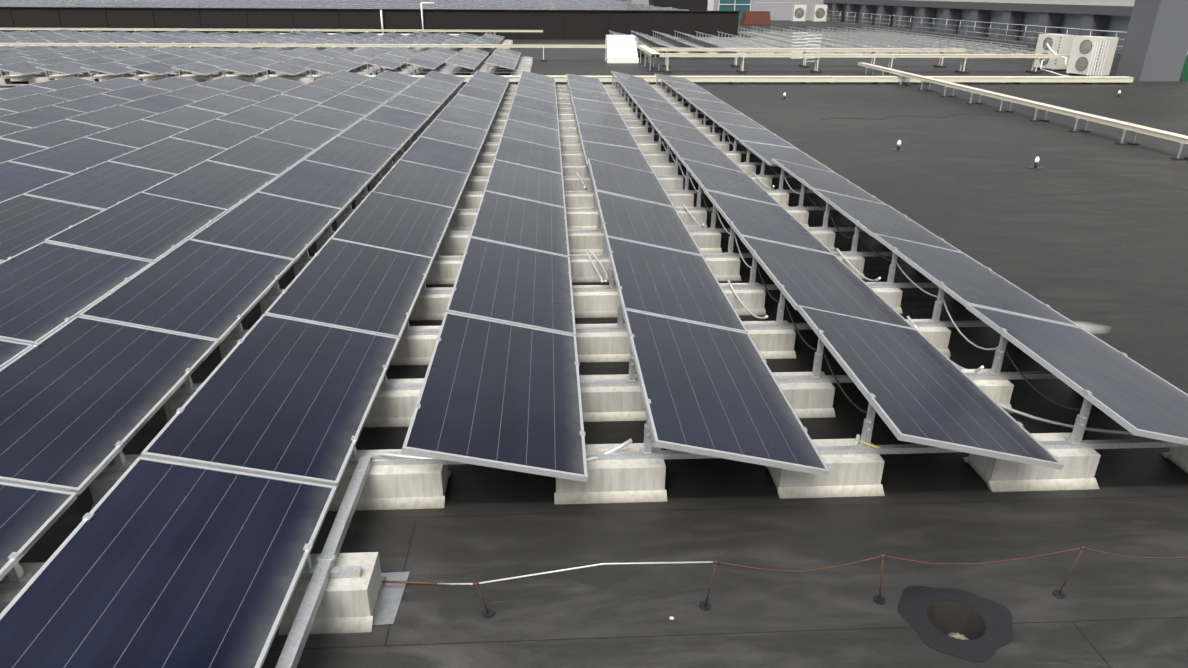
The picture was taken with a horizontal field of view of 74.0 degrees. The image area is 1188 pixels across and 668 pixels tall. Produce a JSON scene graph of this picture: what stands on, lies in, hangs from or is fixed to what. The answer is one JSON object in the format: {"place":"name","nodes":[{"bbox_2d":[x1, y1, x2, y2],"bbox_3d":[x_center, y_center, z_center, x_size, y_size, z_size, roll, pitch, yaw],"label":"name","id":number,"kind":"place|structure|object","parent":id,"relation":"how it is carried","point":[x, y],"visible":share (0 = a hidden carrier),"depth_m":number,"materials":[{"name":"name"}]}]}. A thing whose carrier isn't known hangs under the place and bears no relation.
{"place":"outdoors","nodes":[
{"label":"outdoors","id":0,"kind":"place"},
{"bbox_2d":[0,0,688,10],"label":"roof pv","id":1,"kind":"object","parent":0,"point":[505,4],"visible":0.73,"depth_m":68.87,"materials":[{"name":"metal"}]},
{"bbox_2d":[0,7,740,39],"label":"parapet wall","id":2,"kind":"structure","parent":0,"point":[575,24],"depth_m":49.23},
{"bbox_2d":[0,0,1187,667],"bbox_3d":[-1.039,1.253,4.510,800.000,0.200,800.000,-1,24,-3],"label":"roof","id":3,"kind":"structure","parent":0,"point":[1086,230],"depth_m":4.80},
{"bbox_2d":[0,64,387,83],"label":"concrete blocks","id":4,"kind":"structure","parent":3,"relation":"on","point":[33,80],"depth_m":25.30,"materials":[{"name":"concrete"}]},
{"bbox_2d":[0,46,15,49],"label":"solar panel","id":5,"kind":"object","parent":4,"relation":"on","point":[5,47],"visible":0.06,"depth_m":32.68,"materials":[{"name":"glass"}]},
{"bbox_2d":[0,46,84,58],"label":"solar panel","id":6,"kind":"object","parent":4,"relation":"on","point":[32,52],"visible":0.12,"depth_m":30.48,"materials":[{"name":"glass"}]},
{"bbox_2d":[0,45,88,53],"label":"solar panel","id":7,"kind":"object","parent":4,"relation":"on","point":[6,51],"visible":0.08,"depth_m":31.94,"materials":[{"name":"glass"}]},
{"bbox_2d":[0,46,120,73],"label":"solar panel","id":8,"kind":"object","parent":4,"relation":"on","point":[48,55],"visible":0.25,"depth_m":29.20,"materials":[{"name":"metal"}]},
{"bbox_2d":[0,46,152,76],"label":"solar panel","id":9,"kind":"object","parent":4,"relation":"on","point":[25,68],"visible":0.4,"depth_m":26.88,"materials":[{"name":"metal"}]},
{"bbox_2d":[35,46,185,76],"bbox_3d":[-17.012,-10.066,28.944,1.038,0.369,9.876,-1,24,-3],"label":"solar panel","id":10,"kind":"object","parent":4,"relation":"on","point":[71,68],"visible":0.52,"depth_m":26.90,"materials":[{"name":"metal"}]},
{"bbox_2d":[81,46,231,76],"bbox_3d":[-15.704,-10.481,29.922,1.038,0.368,11.857,-1,24,-3],"label":"solar panel","id":11,"kind":"object","parent":4,"relation":"on","point":[116,67],"visible":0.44,"depth_m":27.09,"materials":[{"name":"metal"}]},
{"bbox_2d":[126,46,254,76],"bbox_3d":[-14.288,-10.109,29.084,1.037,0.372,9.874,-1,24,-3],"label":"solar panel","id":12,"kind":"object","parent":4,"relation":"on","point":[161,67],"visible":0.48,"depth_m":27.14,"materials":[{"name":"glass"}]},
{"bbox_2d":[171,47,286,76],"bbox_3d":[-12.927,-10.130,29.159,1.039,0.367,9.878,-1,24,-3],"label":"solar panel","id":13,"kind":"object","parent":4,"relation":"on","point":[206,67],"visible":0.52,"depth_m":27.22,"materials":[{"name":"glass"}]},
{"bbox_2d":[216,46,321,76],"bbox_3d":[-11.565,-10.150,29.229,1.038,0.366,9.884,-1,24,-3],"label":"solar panel","id":14,"kind":"object","parent":4,"relation":"on","point":[253,66],"visible":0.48,"depth_m":27.34,"materials":[{"name":"glass"}]},
{"bbox_2d":[261,47,354,77],"bbox_3d":[-10.202,-10.173,29.298,1.038,0.371,9.876,-1,24,-3],"label":"solar panel","id":15,"kind":"object","parent":4,"relation":"on","point":[296,66],"visible":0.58,"depth_m":27.52,"materials":[{"name":"glass"}]},
{"bbox_2d":[305,46,397,77],"bbox_3d":[-8.893,-10.589,30.273,1.038,0.373,11.856,-1,24,-3],"label":"solar panel","id":16,"kind":"object","parent":4,"relation":"on","point":[354,60],"visible":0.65,"depth_m":28.12,"materials":[{"name":"glass"}]},
{"bbox_2d":[16,40,512,54],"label":"concrete blocks","id":17,"kind":"structure","parent":3,"relation":"on","point":[508,42],"depth_m":38.51,"materials":[{"name":"concrete"}]},
{"bbox_2d":[0,31,27,34],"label":"solar panel","id":18,"kind":"object","parent":17,"relation":"on","point":[12,32],"visible":0.19,"depth_m":43.22,"materials":[{"name":"glass"}]},
{"bbox_2d":[0,29,78,36],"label":"solar panel","id":19,"kind":"object","parent":17,"relation":"on","point":[38,32],"visible":0.17,"depth_m":43.07,"materials":[{"name":"glass"}]},
{"bbox_2d":[0,31,80,39],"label":"solar panel","id":20,"kind":"object","parent":17,"relation":"on","point":[33,35],"visible":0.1,"depth_m":41.09,"materials":[{"name":"glass"}]},
{"bbox_2d":[0,31,105,46],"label":"solar panel","id":21,"kind":"object","parent":17,"relation":"on","point":[14,40],"visible":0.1,"depth_m":39.42,"materials":[{"name":"glass"}]},
{"bbox_2d":[16,31,129,46],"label":"solar panel","id":22,"kind":"object","parent":17,"relation":"on","point":[45,40],"visible":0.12,"depth_m":39.17,"materials":[{"name":"glass"}]},
{"bbox_2d":[47,31,154,47],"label":"solar panel","id":23,"kind":"object","parent":17,"relation":"on","point":[75,40],"visible":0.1,"depth_m":39.26,"materials":[{"name":"glass"}]},
{"bbox_2d":[79,30,195,46],"bbox_3d":[-23.202,-15.477,41.287,1.038,0.370,11.855,-1,24,-3],"label":"solar panel","id":24,"kind":"object","parent":17,"relation":"on","point":[107,40],"visible":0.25,"depth_m":39.94,"materials":[{"name":"glass"}]},
{"bbox_2d":[110,32,205,47],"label":"solar panel","id":25,"kind":"object","parent":17,"relation":"on","point":[137,40],"visible":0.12,"depth_m":39.32,"materials":[{"name":"glass"}]},
{"bbox_2d":[141,31,231,47],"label":"solar panel","id":26,"kind":"object","parent":17,"relation":"on","point":[167,40],"visible":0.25,"depth_m":39.75,"materials":[{"name":"glass"}]},
{"bbox_2d":[171,32,255,47],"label":"solar panel","id":27,"kind":"object","parent":17,"relation":"on","point":[204,39],"visible":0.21,"depth_m":39.65,"materials":[{"name":"glass"}]},
{"bbox_2d":[202,32,279,43],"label":"solar panel","id":28,"kind":"object","parent":17,"relation":"on","point":[229,40],"visible":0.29,"depth_m":39.84,"materials":[{"name":"glass"}]},
{"bbox_2d":[232,30,315,49],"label":"solar panel","id":29,"kind":"object","parent":17,"relation":"on","point":[260,40],"visible":0.5,"depth_m":40.20,"materials":[{"name":"glass"}]},
{"bbox_2d":[263,32,330,49],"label":"solar panel","id":30,"kind":"object","parent":17,"relation":"on","point":[290,40],"visible":0.5,"depth_m":39.84,"materials":[{"name":"glass"}]},
{"bbox_2d":[293,32,354,48],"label":"solar panel","id":31,"kind":"object","parent":17,"relation":"on","point":[320,40],"visible":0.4,"depth_m":39.97,"materials":[{"name":"glass"}]},
{"bbox_2d":[323,32,379,49],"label":"solar panel","id":32,"kind":"object","parent":17,"relation":"on","point":[353,38],"visible":0.5,"depth_m":40.15,"materials":[{"name":"glass"}]},
{"bbox_2d":[353,32,404,49],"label":"solar panel","id":33,"kind":"object","parent":17,"relation":"on","point":[381,39],"visible":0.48,"depth_m":40.38,"materials":[{"name":"glass"}]},
{"bbox_2d":[383,31,433,47],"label":"solar panel","id":34,"kind":"object","parent":17,"relation":"on","point":[412,37],"visible":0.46,"depth_m":41.18,"materials":[{"name":"glass"}]},
{"bbox_2d":[413,32,454,49],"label":"solar panel","id":35,"kind":"object","parent":17,"relation":"on","point":[439,38],"visible":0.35,"depth_m":40.77,"materials":[{"name":"glass"}]},
{"bbox_2d":[443,32,480,48],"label":"solar panel","id":36,"kind":"object","parent":17,"relation":"on","point":[464,38],"visible":0.65,"depth_m":41.12,"materials":[{"name":"glass"}]},
{"bbox_2d":[472,33,503,49],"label":"solar panel","id":37,"kind":"object","parent":17,"relation":"on","point":[488,38],"visible":0.75,"depth_m":41.26,"materials":[{"name":"glass"}]},
{"bbox_2d":[0,28,542,33],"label":"cable tray","id":38,"kind":"object","parent":3,"relation":"on","point":[241,30],"visible":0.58,"depth_m":46.67,"materials":[{"name":"metal"}]},
{"bbox_2d":[0,43,637,61],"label":"cable tray","id":39,"kind":"object","parent":3,"relation":"on","point":[262,46],"visible":0.77,"depth_m":33.83,"materials":[{"name":"metal"}]},
{"bbox_2d":[280,2,458,35],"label":"vent pipes","id":40,"kind":"object","parent":3,"relation":"on","point":[421,3],"visible":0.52,"depth_m":48.95,"materials":[{"name":"white plastic"}]},
{"bbox_2d":[373,571,409,624],"bbox_3d":[-1.242,1.352,4.017,0.540,0.001,0.400,-1,24,-3],"label":"metal plate","id":41,"kind":"object","parent":3,"relation":"on","point":[388,602],"visible":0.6,"depth_m":4.03,"materials":[{"name":"silver metal"}]},
{"bbox_2d":[367,56,532,74],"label":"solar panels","id":42,"kind":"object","parent":3,"relation":"on","point":[524,64],"depth_m":28.46,"materials":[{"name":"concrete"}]},
{"bbox_2d":[363,47,423,71],"bbox_3d":[-7.538,-10.657,30.454,1.038,0.370,7.905,-1,24,-3],"label":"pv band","id":43,"kind":"object","parent":42,"relation":"on","point":[396,58],"visible":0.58,"depth_m":29.25,"materials":[{"name":"metal"}]},
{"bbox_2d":[404,47,457,71],"bbox_3d":[-6.175,-10.679,30.524,1.036,0.373,7.897,-1,24,-3],"label":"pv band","id":44,"kind":"object","parent":42,"relation":"on","point":[433,58],"visible":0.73,"depth_m":29.48,"materials":[{"name":"metal"}]},
{"bbox_2d":[445,47,489,71],"bbox_3d":[-4.814,-10.698,30.593,1.038,0.369,7.900,-1,24,-3],"label":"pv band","id":45,"kind":"object","parent":42,"relation":"on","point":[469,58],"visible":1,"depth_m":29.63,"materials":[{"name":"metal"}]},
{"bbox_2d":[485,47,520,71],"bbox_3d":[-3.452,-10.717,30.666,1.038,0.364,7.898,-1,24,-3],"label":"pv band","id":46,"kind":"object","parent":42,"relation":"on","point":[504,58],"visible":1,"depth_m":29.62,"materials":[{"name":"metal"}]},
{"bbox_2d":[0,74,1133,84],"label":"wide cable tray","id":47,"kind":"object","parent":3,"relation":"on","point":[1020,80],"visible":0.4,"depth_m":26.69,"materials":[{"name":"metal"}]},
{"bbox_2d":[0,86,1187,618],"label":"concrete blocks","id":48,"kind":"structure","parent":3,"relation":"on","point":[350,596],"depth_m":5.75,"materials":[{"name":"beige concrete"}]},
{"bbox_2d":[0,84,1187,589],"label":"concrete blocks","id":49,"kind":"structure","parent":48,"relation":"on","point":[338,572],"depth_m":6.67,"materials":[{"name":"concrete"}]},
{"bbox_2d":[0,77,95,100],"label":"solar panel row","id":50,"kind":"object","parent":49,"relation":"on","point":[32,89],"visible":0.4,"depth_m":19.91,"materials":[{"name":"glass"}]},
{"bbox_2d":[0,77,147,116],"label":"solar panel row","id":51,"kind":"object","parent":49,"relation":"on","point":[21,104],"visible":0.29,"depth_m":18.49,"materials":[{"name":"glass"}]},
{"bbox_2d":[0,76,201,135],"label":"solar panel row","id":52,"kind":"object","parent":49,"relation":"on","point":[22,120],"visible":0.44,"depth_m":17.03,"materials":[{"name":"glass"}]},
{"bbox_2d":[0,77,251,162],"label":"solar panel row","id":53,"kind":"object","parent":49,"relation":"on","point":[14,145],"visible":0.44,"depth_m":15.24,"materials":[{"name":"glass"}]},
{"bbox_2d":[0,76,306,201],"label":"solar panel row","id":54,"kind":"object","parent":49,"relation":"on","point":[26,173],"visible":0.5,"depth_m":13.21,"materials":[{"name":"glass"}]},
{"bbox_2d":[0,70,371,262],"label":"solar panel row","id":55,"kind":"object","parent":49,"relation":"on","point":[32,218],"visible":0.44,"depth_m":11.12,"materials":[{"name":"glass"}]},
{"bbox_2d":[0,71,420,368],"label":"solar panel row","id":56,"kind":"object","parent":49,"relation":"on","point":[50,285],"visible":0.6,"depth_m":8.57,"materials":[{"name":"glass"}]},
{"bbox_2d":[0,71,465,582],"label":"solar panel row","id":57,"kind":"object","parent":49,"relation":"on","point":[87,394],"visible":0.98,"depth_m":5.92,"materials":[{"name":"glass"}]},
{"bbox_2d":[0,71,509,667],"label":"solar panel row","id":58,"kind":"object","parent":49,"relation":"on","point":[188,541],"visible":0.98,"depth_m":4.23,"materials":[{"name":"glass"}]},
{"bbox_2d":[402,71,587,481],"bbox_3d":[-1.124,-3.582,14.286,1.039,0.370,21.761,-1,24,-3],"label":"solar panel row","id":59,"kind":"object","parent":49,"relation":"on","point":[500,388],"visible":1,"depth_m":5.94,"materials":[{"name":"glass"}]},
{"bbox_2d":[566,74,829,475],"bbox_3d":[0.231,-3.602,14.354,1.052,0.370,21.760,-1,24,-3],"label":"solar panel row","id":60,"kind":"object","parent":49,"relation":"on","point":[708,383],"visible":1,"depth_m":6.05,"materials":[{"name":"glass"}]},
{"bbox_2d":[611,71,1063,469],"bbox_3d":[1.600,-3.625,14.426,1.038,0.373,21.759,-1,24,-3],"label":"solar panel row","id":61,"kind":"object","parent":49,"relation":"on","point":[911,382],"visible":1,"depth_m":6.14,"materials":[{"name":"glass"}]},
{"bbox_2d":[654,74,1187,444],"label":"solar panel row","id":62,"kind":"object","parent":49,"relation":"on","point":[1130,395],"visible":0.98,"depth_m":6.63,"materials":[{"name":"glass"}]},
{"bbox_2d":[605,35,638,62],"bbox_3d":[1.200,-12.573,34.773,1.435,1.052,2.005,-1,24,-3],"label":"white box","id":63,"kind":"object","parent":3,"relation":"on","point":[621,54],"depth_m":34.33,"materials":[{"name":"white metal"}]},
{"bbox_2d":[91,187,1168,634],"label":"concrete block bases","id":64,"kind":"object","parent":3,"relation":"on","point":[343,625],"depth_m":4.96,"materials":[{"name":"concrete"}]},
{"bbox_2d":[638,45,660,71],"bbox_3d":[2.219,-11.361,32.468,0.500,0.680,5.400,-1,24,-3],"label":"cable tray","id":65,"kind":"object","parent":3,"relation":"on","point":[647,50],"visible":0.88,"depth_m":32.06,"materials":[{"name":"metal"}]},
{"bbox_2d":[275,121,1132,667],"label":"cable trunking and conduits","id":66,"kind":"object","parent":3,"relation":"on","point":[293,647],"visible":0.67,"depth_m":4.51,"materials":[{"name":"metal"}]},
{"bbox_2d":[740,2,800,24],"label":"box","id":67,"kind":"object","parent":3,"relation":"on","point":[755,17],"visible":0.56,"depth_m":73.74,"materials":[{"name":"metal"}]},
{"bbox_2d":[382,546,1187,617],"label":"lightning conductor","id":68,"kind":"object","parent":3,"relation":"on","point":[703,605],"visible":0.9,"depth_m":3.94,"materials":[{"name":"grey"}]},
{"bbox_2d":[791,5,806,21],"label":"ac condenser","id":69,"kind":"object","parent":3,"relation":"on","point":[798,12],"visible":1,"depth_m":82.14,"materials":[{"name":"grey metal"}]},
{"bbox_2d":[652,48,966,67],"bbox_3d":[8.937,-11.473,32.760,13.150,0.739,0.550,-1,24,-3],"label":"cable tray","id":70,"kind":"object","parent":3,"relation":"on","point":[807,50],"visible":0.98,"depth_m":32.57,"materials":[{"name":"metal"}]},
{"bbox_2d":[812,5,827,21],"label":"ac condenser","id":71,"kind":"object","parent":3,"relation":"on","point":[819,13],"visible":1,"depth_m":82.25,"materials":[{"name":"grey metal"}]},
{"bbox_2d":[635,26,1035,57],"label":"solar panels","id":72,"kind":"object","parent":3,"relation":"on","point":[861,38],"visible":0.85,"depth_m":43.26,"materials":[{"name":"metal"}]},
{"bbox_2d":[609,30,642,44],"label":"pv field","id":73,"kind":"structure","parent":72,"relation":"on","point":[617,33],"depth_m":46.97,"materials":[{"name":"metal"}]},
{"bbox_2d":[631,31,678,51],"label":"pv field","id":74,"kind":"structure","parent":72,"relation":"on","point":[655,40],"depth_m":41.82,"materials":[{"name":"metal"}]},
{"bbox_2d":[652,30,706,51],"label":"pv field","id":75,"kind":"structure","parent":72,"relation":"on","point":[681,40],"depth_m":41.95,"materials":[{"name":"metal"}]},
{"bbox_2d":[675,31,731,51],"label":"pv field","id":76,"kind":"structure","parent":72,"relation":"on","point":[704,40],"depth_m":41.88,"materials":[{"name":"metal"}]},
{"bbox_2d":[652,53,1069,73],"bbox_3d":[10.420,-10.475,30.551,16.450,0.689,0.550,-1,24,-3],"label":"cable tray","id":77,"kind":"object","parent":3,"relation":"on","point":[893,56],"visible":1,"depth_m":30.36,"materials":[{"name":"metal"}]},
{"bbox_2d":[791,32,1109,75],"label":"ac guards and pipes","id":78,"kind":"object","parent":3,"relation":"on","point":[1052,51],"visible":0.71,"depth_m":29.18,"materials":[{"name":"white metal"}]},
{"bbox_2d":[780,90,1120,168],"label":"roof vents","id":79,"kind":"object","parent":3,"relation":"on","point":[1036,162],"visible":1,"depth_m":15.55,"materials":[{"name":"white plastic"}]},
{"bbox_2d":[897,586,1013,660],"bbox_3d":[1.788,1.512,3.955,0.528,0.204,0.502,11,26,23],"label":"roof drain","id":80,"kind":"object","parent":3,"relation":"on","point":[915,602],"visible":1,"depth_m":3.91,"materials":[{"name":"brown"}]},
{"bbox_2d":[823,0,1134,53],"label":"facade","id":81,"kind":"structure","parent":3,"relation":"on","point":[1109,15],"depth_m":53.85,"materials":[{"name":"grey"}]},
{"bbox_2d":[827,11,1126,46],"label":"railing","id":82,"kind":"object","parent":81,"relation":"on","point":[945,29],"visible":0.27,"depth_m":55.94,"materials":[{"name":"metal"}]},
{"bbox_2d":[858,62,1187,159],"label":"cable tray","id":83,"kind":"object","parent":3,"relation":"on","point":[1182,140],"visible":0.94,"depth_m":18.98,"materials":[{"name":"metal"}]},
{"bbox_2d":[1033,34,1075,70],"bbox_3d":[18.709,-11.471,32.133,0.720,1.360,1.250,-6,24,-14],"label":"ac condenser","id":84,"kind":"object","parent":3,"relation":"on","point":[1060,44],"visible":0.92,"depth_m":31.79,"materials":[{"name":"grey metal"}]},
{"bbox_2d":[1066,36,1118,75],"bbox_3d":[18.749,-10.456,29.737,0.760,1.410,1.300,-8,25,-19],"label":"ac condenser","id":85,"kind":"object","parent":3,"relation":"on","point":[1080,55],"visible":0.96,"depth_m":29.50,"materials":[{"name":"grey metal"}]},
{"bbox_2d":[1116,0,1187,80],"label":"wall","id":86,"kind":"structure","parent":3,"relation":"on","point":[1155,46],"depth_m":28.08,"materials":[{"name":"grey"}]},
{"bbox_2d":[627,0,832,20],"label":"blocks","id":87,"kind":"structure","parent":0,"point":[780,11],"depth_m":86.49,"materials":[{"name":"concrete"}]}
]}

